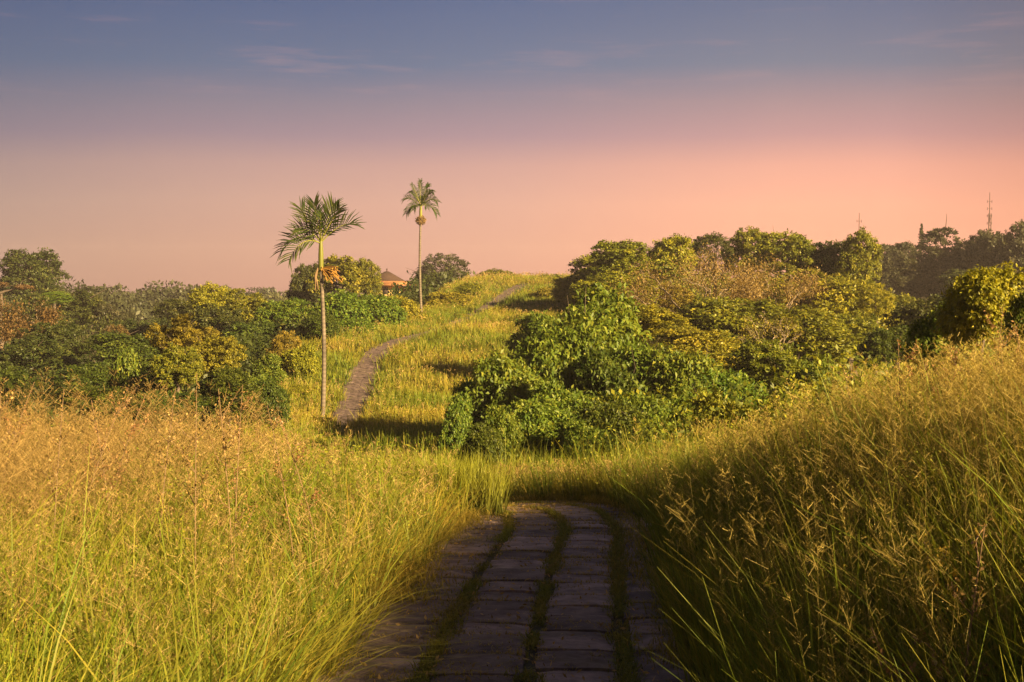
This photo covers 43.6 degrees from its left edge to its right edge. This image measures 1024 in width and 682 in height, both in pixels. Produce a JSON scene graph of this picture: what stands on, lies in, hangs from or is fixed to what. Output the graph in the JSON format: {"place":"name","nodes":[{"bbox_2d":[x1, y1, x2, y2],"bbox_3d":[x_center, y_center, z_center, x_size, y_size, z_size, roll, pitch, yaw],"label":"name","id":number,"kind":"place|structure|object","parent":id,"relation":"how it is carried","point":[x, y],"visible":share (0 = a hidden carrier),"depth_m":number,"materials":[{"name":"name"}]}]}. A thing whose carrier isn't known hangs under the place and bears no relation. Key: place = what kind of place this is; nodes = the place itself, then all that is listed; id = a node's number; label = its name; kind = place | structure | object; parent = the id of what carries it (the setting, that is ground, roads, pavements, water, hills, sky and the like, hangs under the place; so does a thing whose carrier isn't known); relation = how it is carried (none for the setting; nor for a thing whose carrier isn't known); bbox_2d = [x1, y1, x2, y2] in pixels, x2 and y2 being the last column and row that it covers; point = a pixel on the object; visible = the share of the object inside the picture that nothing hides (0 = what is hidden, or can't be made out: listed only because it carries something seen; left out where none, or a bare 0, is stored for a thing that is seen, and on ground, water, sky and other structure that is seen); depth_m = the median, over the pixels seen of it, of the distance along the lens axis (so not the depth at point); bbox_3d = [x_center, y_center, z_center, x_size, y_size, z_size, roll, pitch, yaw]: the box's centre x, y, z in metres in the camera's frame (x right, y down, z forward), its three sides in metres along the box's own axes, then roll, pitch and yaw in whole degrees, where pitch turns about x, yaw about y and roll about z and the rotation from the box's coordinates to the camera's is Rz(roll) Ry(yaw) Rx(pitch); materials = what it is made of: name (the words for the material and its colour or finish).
{"place":"outdoors","nodes":[
{"label":"outdoors","id":0,"kind":"place"},
{"bbox_2d":[294,285,689,681],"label":"path","id":1,"kind":"structure","parent":0,"point":[595,668],"depth_m":8.64,"materials":[{"name":"stone"}]},
{"bbox_2d":[306,493,706,681],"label":"grass","id":2,"kind":"structure","parent":0,"point":[615,550],"depth_m":9.34,"materials":[{"name":"plant"}]},
{"bbox_2d":[3,279,1011,681],"bbox_3d":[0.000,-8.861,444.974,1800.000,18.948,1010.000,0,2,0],"label":"ground","id":3,"kind":"structure","parent":0,"point":[537,629],"depth_m":10.15,"materials":[{"name":"soil"}]},
{"bbox_2d":[0,365,39,406],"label":"broadleaf tree","id":4,"kind":"object","parent":3,"relation":"on","point":[12,375],"visible":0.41,"depth_m":71.47,"materials":[{"name":"green plant"}]},
{"bbox_2d":[0,289,67,349],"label":"open tree","id":5,"kind":"object","parent":3,"relation":"on","point":[46,315],"visible":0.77,"depth_m":112.05,"materials":[{"name":"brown plant"}]},
{"bbox_2d":[0,247,68,323],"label":"broadleaf tree","id":6,"kind":"object","parent":3,"relation":"on","point":[34,269],"visible":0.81,"depth_m":183.08,"materials":[{"name":"green plant"}]},
{"bbox_2d":[0,334,86,419],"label":"broadleaf tree","id":7,"kind":"object","parent":3,"relation":"on","point":[16,354],"visible":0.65,"depth_m":94.22,"materials":[{"name":"green plant"}]},
{"bbox_2d":[0,382,89,427],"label":"broadleaf tree","id":8,"kind":"object","parent":3,"relation":"on","point":[59,387],"visible":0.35,"depth_m":53.52,"materials":[{"name":"green plant"}]},
{"bbox_2d":[17,320,87,367],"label":"broadleaf tree","id":9,"kind":"object","parent":3,"relation":"on","point":[58,332],"visible":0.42,"depth_m":99.25,"materials":[{"name":"green plant"}]},
{"bbox_2d":[0,288,121,432],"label":"open tree","id":10,"kind":"object","parent":3,"relation":"on","point":[98,331],"visible":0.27,"depth_m":117.63,"materials":[{"name":"green plant"}]},
{"bbox_2d":[19,288,107,367],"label":"forest tree","id":11,"kind":"object","parent":3,"relation":"on","point":[85,304],"visible":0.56,"depth_m":148.81,"materials":[{"name":"green plant"}]},
{"bbox_2d":[42,360,115,422],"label":"broadleaf tree","id":12,"kind":"object","parent":3,"relation":"on","point":[94,373],"visible":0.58,"depth_m":79.28,"materials":[{"name":"green plant"}]},
{"bbox_2d":[62,383,132,426],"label":"broadleaf tree","id":13,"kind":"object","parent":3,"relation":"on","point":[94,393],"visible":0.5,"depth_m":49.64,"materials":[{"name":"green plant"}]},
{"bbox_2d":[87,330,162,371],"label":"broadleaf tree","id":14,"kind":"object","parent":3,"relation":"on","point":[109,350],"visible":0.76,"depth_m":91.24,"materials":[{"name":"green plant"}]},
{"bbox_2d":[105,345,145,422],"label":"leafy shrub","id":15,"kind":"object","parent":3,"relation":"on","point":[122,374],"visible":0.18,"depth_m":61.40,"materials":[{"name":"green plant"}]},
{"bbox_2d":[101,317,176,374],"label":"broadleaf tree","id":16,"kind":"object","parent":3,"relation":"on","point":[140,327],"visible":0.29,"depth_m":126.78,"materials":[{"name":"green plant"}]},
{"bbox_2d":[124,364,181,419],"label":"leafy shrub","id":17,"kind":"object","parent":3,"relation":"on","point":[143,380],"visible":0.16,"depth_m":59.69,"materials":[{"name":"green plant"}]},
{"bbox_2d":[123,389,208,426],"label":"broadleaf tree","id":18,"kind":"object","parent":3,"relation":"on","point":[192,399],"visible":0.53,"depth_m":45.48,"materials":[{"name":"green plant"}]},
{"bbox_2d":[149,298,202,327],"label":"broadleaf tree","id":19,"kind":"object","parent":3,"relation":"on","point":[175,307],"visible":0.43,"depth_m":130.28,"materials":[{"name":"green plant"}]},
{"bbox_2d":[149,342,204,391],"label":"golden tree","id":20,"kind":"object","parent":3,"relation":"on","point":[189,365],"visible":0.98,"depth_m":57.83,"materials":[{"name":"yellow plant"}]},
{"bbox_2d":[0,275,364,342],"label":"forest","id":21,"kind":"object","parent":3,"relation":"on","point":[140,303],"visible":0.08,"depth_m":265.59,"materials":[{"name":"plant"}]},
{"bbox_2d":[143,313,221,391],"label":"golden tree","id":22,"kind":"object","parent":3,"relation":"on","point":[180,335],"visible":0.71,"depth_m":65.37,"materials":[{"name":"yellow plant"}]},
{"bbox_2d":[164,375,213,611],"bbox_3d":[-1.882,0.962,7.377,0.390,1.556,0.252,2,3,45],"label":"dry weed","id":23,"kind":"object","parent":3,"relation":"on","point":[189,463],"visible":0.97,"depth_m":7.38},
{"bbox_2d":[186,281,234,322],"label":"broadleaf tree","id":24,"kind":"object","parent":3,"relation":"on","point":[199,296],"visible":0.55,"depth_m":116.76,"materials":[{"name":"yellow plant"}]},
{"bbox_2d":[186,334,248,414],"bbox_3d":[-14.351,1.957,61.981,2.834,4.673,3.284,-1,2,-27],"label":"golden tree","id":25,"kind":"object","parent":3,"relation":"on","point":[213,353],"visible":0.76,"depth_m":61.27,"materials":[{"name":"yellow plant"}]},
{"bbox_2d":[188,304,253,344],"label":"broadleaf tree","id":26,"kind":"object","parent":3,"relation":"on","point":[214,317],"visible":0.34,"depth_m":108.20,"materials":[{"name":"green plant"}]},
{"bbox_2d":[193,364,265,425],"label":"broadleaf tree","id":27,"kind":"object","parent":3,"relation":"on","point":[233,378],"visible":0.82,"depth_m":49.71,"materials":[{"name":"green plant"}]},
{"bbox_2d":[201,386,257,581],"bbox_3d":[-1.753,1.027,7.883,0.292,1.482,0.307,1,2,20],"label":"dry weed","id":28,"kind":"object","parent":3,"relation":"on","point":[224,448],"visible":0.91,"depth_m":7.86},
{"bbox_2d":[0,267,490,465],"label":"undergrowth","id":29,"kind":"object","parent":3,"relation":"on","point":[412,291],"visible":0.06,"depth_m":79.34,"materials":[{"name":"green plant"}]},
{"bbox_2d":[222,288,268,323],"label":"broadleaf tree","id":30,"kind":"object","parent":3,"relation":"on","point":[245,304],"visible":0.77,"depth_m":111.01,"materials":[{"name":"green plant"}]},
{"bbox_2d":[222,319,299,346],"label":"broadleaf tree","id":31,"kind":"object","parent":3,"relation":"on","point":[250,329],"visible":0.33,"depth_m":96.79,"materials":[{"name":"green plant"}]},
{"bbox_2d":[0,366,529,681],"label":"grass","id":32,"kind":"structure","parent":3,"relation":"on","point":[84,597],"depth_m":7.58,"materials":[{"name":"plant"}]},
{"bbox_2d":[248,353,288,384],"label":"leafy shrub","id":33,"kind":"object","parent":3,"relation":"on","point":[267,362],"visible":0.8,"depth_m":69.65,"materials":[{"name":"green plant"}]},
{"bbox_2d":[250,377,292,430],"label":"leafy shrub","id":34,"kind":"object","parent":3,"relation":"on","point":[272,389],"visible":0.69,"depth_m":51.55,"materials":[{"name":"green plant"}]},
{"bbox_2d":[249,297,310,328],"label":"broadleaf tree","id":35,"kind":"object","parent":3,"relation":"on","point":[279,311],"visible":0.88,"depth_m":103.96,"materials":[{"name":"green plant"}]},
{"bbox_2d":[265,330,301,374],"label":"orange shrub","id":36,"kind":"object","parent":3,"relation":"on","point":[280,344],"visible":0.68,"depth_m":73.71,"materials":[{"name":"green plant"}]},
{"bbox_2d":[281,343,321,377],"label":"leafy shrub","id":37,"kind":"object","parent":3,"relation":"on","point":[298,359],"visible":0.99,"depth_m":71.68,"materials":[{"name":"yellow plant"}]},
{"bbox_2d":[285,261,332,310],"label":"broadleaf tree","id":38,"kind":"object","parent":3,"relation":"on","point":[299,287],"visible":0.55,"depth_m":148.57,"materials":[{"name":"green plant"}]},
{"bbox_2d":[271,193,364,418],"bbox_3d":[-9.100,-1.549,59.385,4.596,10.939,2.387,0,2,0],"label":"palm tree","id":39,"kind":"object","parent":3,"relation":"on","point":[318,227],"visible":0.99,"depth_m":59.69,"materials":[{"name":"plant"}]},
{"bbox_2d":[296,310,341,341],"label":"leafy shrub","id":40,"kind":"object","parent":3,"relation":"on","point":[311,325],"visible":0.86,"depth_m":83.57,"materials":[{"name":"green plant"}]},
{"bbox_2d":[296,288,373,327],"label":"leafy tree","id":41,"kind":"object","parent":3,"relation":"on","point":[340,304],"visible":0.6,"depth_m":94.58,"materials":[{"name":"green plant"}]},
{"bbox_2d":[305,253,369,295],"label":"broadleaf tree","id":42,"kind":"object","parent":3,"relation":"on","point":[352,274],"visible":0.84,"depth_m":138.73,"materials":[{"name":"green plant"}]},
{"bbox_2d":[347,257,383,297],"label":"broadleaf tree","id":43,"kind":"object","parent":3,"relation":"on","point":[365,266],"visible":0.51,"depth_m":149.06,"materials":[{"name":"green plant"}]},
{"bbox_2d":[358,293,407,325],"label":"leafy tree","id":44,"kind":"object","parent":3,"relation":"on","point":[381,305],"visible":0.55,"depth_m":99.06,"materials":[{"name":"green plant"}]},
{"bbox_2d":[400,178,441,317],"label":"palm tree","id":45,"kind":"object","parent":3,"relation":"on","point":[421,220],"visible":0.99,"depth_m":104.65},
{"bbox_2d":[407,253,470,278],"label":"round tree","id":46,"kind":"object","parent":3,"relation":"on","point":[427,267],"visible":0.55,"depth_m":223.24,"materials":[{"name":"green plant"}]},
{"bbox_2d":[422,291,475,307],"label":"leafy tree","id":47,"kind":"object","parent":3,"relation":"on","point":[449,297],"visible":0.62,"depth_m":120.39,"materials":[{"name":"plant"}]},
{"bbox_2d":[437,391,474,451],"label":"leafy shrub","id":48,"kind":"object","parent":3,"relation":"on","point":[458,417],"visible":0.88,"depth_m":37.68,"materials":[{"name":"green plant"}]},
{"bbox_2d":[455,420,507,467],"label":"leafy shrub","id":49,"kind":"object","parent":3,"relation":"on","point":[484,439],"visible":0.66,"depth_m":24.96,"materials":[{"name":"green plant"}]},
{"bbox_2d":[156,271,820,478],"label":"grass","id":50,"kind":"structure","parent":3,"relation":"on","point":[405,409],"depth_m":72.61,"materials":[{"name":"plant"}]},
{"bbox_2d":[464,349,543,434],"bbox_3d":[0.115,2.262,40.202,3.291,4.110,2.874,0,2,0],"label":"leafy shrub","id":51,"kind":"object","parent":3,"relation":"on","point":[499,380],"visible":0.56,"depth_m":39.49,"materials":[{"name":"green plant"}]},
{"bbox_2d":[479,403,530,465],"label":"leafy shrub","id":52,"kind":"object","parent":3,"relation":"on","point":[507,423],"visible":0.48,"depth_m":28.02,"materials":[{"name":"green plant"}]},
{"bbox_2d":[490,393,574,458],"bbox_3d":[0.354,2.394,31.217,2.516,2.229,2.660,0,2,0],"label":"leafy shrub","id":53,"kind":"object","parent":3,"relation":"on","point":[539,429],"visible":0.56,"depth_m":30.48,"materials":[{"name":"green plant"}]},
{"bbox_2d":[501,309,564,359],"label":"leafy tree","id":54,"kind":"object","parent":3,"relation":"on","point":[531,321],"visible":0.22,"depth_m":69.16,"materials":[{"name":"green plant"}]},
{"bbox_2d":[511,318,609,395],"bbox_3d":[1.309,1.676,44.172,3.347,4.956,3.665,-1,2,-24],"label":"leafy tree","id":55,"kind":"object","parent":3,"relation":"on","point":[550,356],"visible":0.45,"depth_m":43.10,"materials":[{"name":"green plant"}]},
{"bbox_2d":[526,377,605,447],"bbox_3d":[1.221,2.260,32.123,2.360,2.734,1.749,0,2,0],"label":"leafy shrub","id":56,"kind":"object","parent":3,"relation":"on","point":[567,399],"visible":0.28,"depth_m":31.95,"materials":[{"name":"green plant"}]},
{"bbox_2d":[558,418,618,462],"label":"leafy shrub","id":57,"kind":"object","parent":3,"relation":"on","point":[582,429],"visible":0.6,"depth_m":26.93,"materials":[{"name":"green plant"}]},
{"bbox_2d":[540,280,652,384],"bbox_3d":[2.966,0.965,46.177,4.337,6.315,5.737,0,2,0],"label":"leafy tree","id":58,"kind":"object","parent":3,"relation":"on","point":[612,317],"visible":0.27,"depth_m":45.27,"materials":[{"name":"green plant"}]},
{"bbox_2d":[562,250,635,294],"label":"sunlit tree","id":59,"kind":"object","parent":3,"relation":"on","point":[586,261],"visible":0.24,"depth_m":115.32,"materials":[{"name":"green plant"}]},
{"bbox_2d":[573,344,645,406],"bbox_3d":[2.607,2.050,37.017,3.095,3.971,2.342,2,3,40],"label":"leafy tree","id":60,"kind":"object","parent":3,"relation":"on","point":[592,364],"visible":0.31,"depth_m":36.63,"materials":[{"name":"green plant"}]},
{"bbox_2d":[572,398,653,456],"bbox_3d":[2.363,2.277,28.066,1.766,2.087,1.793,-1,2,-23],"label":"leafy shrub","id":61,"kind":"object","parent":3,"relation":"on","point":[610,414],"visible":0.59,"depth_m":27.93,"materials":[{"name":"green plant"}]},
{"bbox_2d":[565,268,663,307],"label":"sunlit tree","id":62,"kind":"object","parent":3,"relation":"on","point":[597,278],"visible":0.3,"depth_m":95.23,"materials":[{"name":"green plant"}]},
{"bbox_2d":[591,340,673,398],"bbox_3d":[4.113,2.032,41.817,3.944,4.286,3.616,0,2,0],"label":"leafy tree","id":63,"kind":"object","parent":3,"relation":"on","point":[621,354],"visible":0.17,"depth_m":40.90,"materials":[{"name":"green plant"}]},
{"bbox_2d":[583,239,688,286],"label":"sunlit tree","id":64,"kind":"object","parent":3,"relation":"on","point":[619,257],"visible":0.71,"depth_m":106.61,"materials":[{"name":"green plant"}]},
{"bbox_2d":[482,444,807,517],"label":"grass","id":65,"kind":"structure","parent":3,"relation":"on","point":[557,488],"depth_m":17.55,"materials":[{"name":"plant"}]},
{"bbox_2d":[617,391,677,448],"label":"leafy shrub","id":66,"kind":"object","parent":3,"relation":"on","point":[644,404],"visible":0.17,"depth_m":28.96,"materials":[{"name":"green plant"}]},
{"bbox_2d":[625,303,694,346],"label":"leafy tree","id":67,"kind":"object","parent":3,"relation":"on","point":[650,320],"visible":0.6,"depth_m":64.86,"materials":[{"name":"green plant"}]},
{"bbox_2d":[636,281,697,343],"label":"broadleaf tree","id":68,"kind":"object","parent":3,"relation":"on","point":[686,298],"visible":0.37,"depth_m":96.22,"materials":[{"name":"green plant"}]},
{"bbox_2d":[646,233,698,282],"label":"sunlit tree","id":69,"kind":"object","parent":3,"relation":"on","point":[669,248],"visible":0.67,"depth_m":110.19,"materials":[{"name":"green plant"}]},
{"bbox_2d":[639,342,727,398],"bbox_3d":[5.640,2.098,40.019,2.817,4.141,3.324,-1,2,-17],"label":"leafy tree","id":70,"kind":"object","parent":3,"relation":"on","point":[680,365],"visible":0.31,"depth_m":39.96,"materials":[{"name":"green plant"}]},
{"bbox_2d":[660,380,708,441],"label":"leafy shrub","id":71,"kind":"object","parent":3,"relation":"on","point":[680,399],"visible":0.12,"depth_m":30.74,"materials":[{"name":"green plant"}]},
{"bbox_2d":[605,235,775,316],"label":"dry tree","id":72,"kind":"object","parent":3,"relation":"on","point":[742,292],"visible":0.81,"depth_m":83.72,"materials":[{"name":"brown plant"}]},
{"bbox_2d":[656,325,740,371],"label":"broadleaf tree","id":73,"kind":"object","parent":3,"relation":"on","point":[684,338],"visible":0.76,"depth_m":61.19,"materials":[{"name":"green plant"}]},
{"bbox_2d":[689,231,736,296],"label":"broadleaf tree","id":74,"kind":"object","parent":3,"relation":"on","point":[699,241],"visible":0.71,"depth_m":117.10,"materials":[{"name":"green plant"}]},
{"bbox_2d":[684,384,763,448],"bbox_3d":[3.996,1.880,24.093,1.604,2.191,1.265,0,2,0],"label":"leafy shrub","id":75,"kind":"object","parent":3,"relation":"on","point":[711,400],"visible":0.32,"depth_m":23.93,"materials":[{"name":"green plant"}]},
{"bbox_2d":[686,367,769,411],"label":"leafy tree","id":76,"kind":"object","parent":3,"relation":"on","point":[726,380],"visible":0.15,"depth_m":33.88,"materials":[{"name":"green plant"}]},
{"bbox_2d":[674,295,791,351],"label":"broadleaf tree","id":77,"kind":"object","parent":3,"relation":"on","point":[724,314],"visible":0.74,"depth_m":74.02,"materials":[{"name":"green plant"}]},
{"bbox_2d":[464,312,1023,681],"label":"grass","id":78,"kind":"structure","parent":3,"relation":"on","point":[816,552],"depth_m":6.31,"materials":[{"name":"plant"}]},
{"bbox_2d":[721,225,780,278],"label":"broadleaf tree","id":79,"kind":"object","parent":3,"relation":"on","point":[747,248],"visible":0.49,"depth_m":120.46,"materials":[{"name":"green plant"}]},
{"bbox_2d":[722,338,807,390],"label":"broadleaf tree","id":80,"kind":"object","parent":3,"relation":"on","point":[746,353],"visible":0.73,"depth_m":49.15,"materials":[{"name":"green plant"}]},
{"bbox_2d":[732,309,803,393],"bbox_3d":[11.163,1.698,56.046,2.923,6.178,3.084,2,3,37],"label":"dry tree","id":81,"kind":"object","parent":3,"relation":"on","point":[785,336],"visible":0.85,"depth_m":55.82,"materials":[{"name":"green plant"}]},
{"bbox_2d":[721,253,840,324],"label":"dry tree","id":82,"kind":"object","parent":3,"relation":"on","point":[791,302],"visible":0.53,"depth_m":87.52,"materials":[{"name":"brown plant"}]},
{"bbox_2d":[746,228,817,279],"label":"broadleaf tree","id":83,"kind":"object","parent":3,"relation":"on","point":[787,246],"visible":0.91,"depth_m":111.09,"materials":[{"name":"green plant"}]},
{"bbox_2d":[555,270,1021,449],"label":"undergrowth","id":84,"kind":"object","parent":3,"relation":"on","point":[768,391],"visible":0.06,"depth_m":24.39,"materials":[{"name":"green plant"}]},
{"bbox_2d":[746,261,857,329],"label":"broadleaf tree","id":85,"kind":"object","parent":3,"relation":"on","point":[790,270],"visible":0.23,"depth_m":95.38,"materials":[{"name":"green plant"}]},
{"bbox_2d":[747,303,862,366],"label":"broadleaf tree","id":86,"kind":"object","parent":3,"relation":"on","point":[834,331],"visible":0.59,"depth_m":66.39,"materials":[{"name":"green plant"}]},
{"bbox_2d":[786,354,847,409],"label":"broadleaf tree","id":87,"kind":"object","parent":3,"relation":"on","point":[811,367],"visible":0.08,"depth_m":43.42,"materials":[{"name":"green plant"}]},
{"bbox_2d":[788,240,852,281],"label":"broadleaf tree","id":88,"kind":"object","parent":3,"relation":"on","point":[827,256],"visible":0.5,"depth_m":110.00,"materials":[{"name":"green plant"}]},
{"bbox_2d":[816,311,884,377],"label":"broadleaf tree","id":89,"kind":"object","parent":3,"relation":"on","point":[864,326],"visible":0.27,"depth_m":77.19,"materials":[{"name":"green plant"}]},
{"bbox_2d":[808,276,899,375],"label":"broadleaf tree","id":90,"kind":"object","parent":3,"relation":"on","point":[844,296],"visible":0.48,"depth_m":86.69,"materials":[{"name":"green plant"}]},
{"bbox_2d":[832,225,883,367],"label":"broadleaf tree","id":91,"kind":"object","parent":3,"relation":"on","point":[858,266],"visible":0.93,"depth_m":106.94,"materials":[{"name":"green plant"}]},
{"bbox_2d":[856,283,896,374],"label":"round tree","id":92,"kind":"object","parent":3,"relation":"on","point":[878,301],"visible":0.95,"depth_m":81.66,"materials":[{"name":"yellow plant"}]},
{"bbox_2d":[855,324,908,387],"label":"broadleaf tree","id":93,"kind":"object","parent":3,"relation":"on","point":[879,342],"visible":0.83,"depth_m":59.45,"materials":[{"name":"green plant"}]},
{"bbox_2d":[869,253,939,300],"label":"hazy tree","id":94,"kind":"object","parent":3,"relation":"on","point":[893,277],"visible":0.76,"depth_m":186.99,"materials":[{"name":"green plant"}]},
{"bbox_2d":[882,293,969,361],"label":"broadleaf tree","id":95,"kind":"object","parent":3,"relation":"on","point":[916,310],"visible":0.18,"depth_m":69.98,"materials":[{"name":"green plant"}]},
{"bbox_2d":[899,301,978,387],"bbox_3d":[6.385,0.793,19.072,1.225,2.789,0.934,2,3,38],"label":"tall shrub","id":96,"kind":"object","parent":3,"relation":"on","point":[922,331],"visible":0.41,"depth_m":18.95,"materials":[{"name":"green plant"}]},
{"bbox_2d":[912,518,993,681],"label":"dry weed","id":97,"kind":"object","parent":3,"relation":"on","point":[954,593],"visible":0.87,"depth_m":3.87,"materials":[{"name":"plant"}]},
{"bbox_2d":[915,214,995,294],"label":"broadleaf tree","id":98,"kind":"object","parent":3,"relation":"on","point":[943,254],"visible":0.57,"depth_m":188.57,"materials":[{"name":"green plant"}]},
{"bbox_2d":[931,260,1023,364],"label":"tall shrub","id":99,"kind":"object","parent":3,"relation":"on","point":[990,291],"visible":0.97,"depth_m":16.69,"materials":[{"name":"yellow plant"}]},
{"bbox_2d":[979,219,1023,325],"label":"broadleaf tree","id":100,"kind":"object","parent":3,"relation":"on","point":[998,244],"visible":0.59,"depth_m":178.29,"materials":[{"name":"green plant"}]},
{"bbox_2d":[999,291,1023,360],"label":"tall shrub","id":101,"kind":"object","parent":3,"relation":"on","point":[1016,309],"visible":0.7,"depth_m":15.40,"materials":[{"name":"green plant"}]},
{"bbox_2d":[0,0,1023,295],"label":"sky","id":102,"kind":"structure","parent":0,"point":[142,142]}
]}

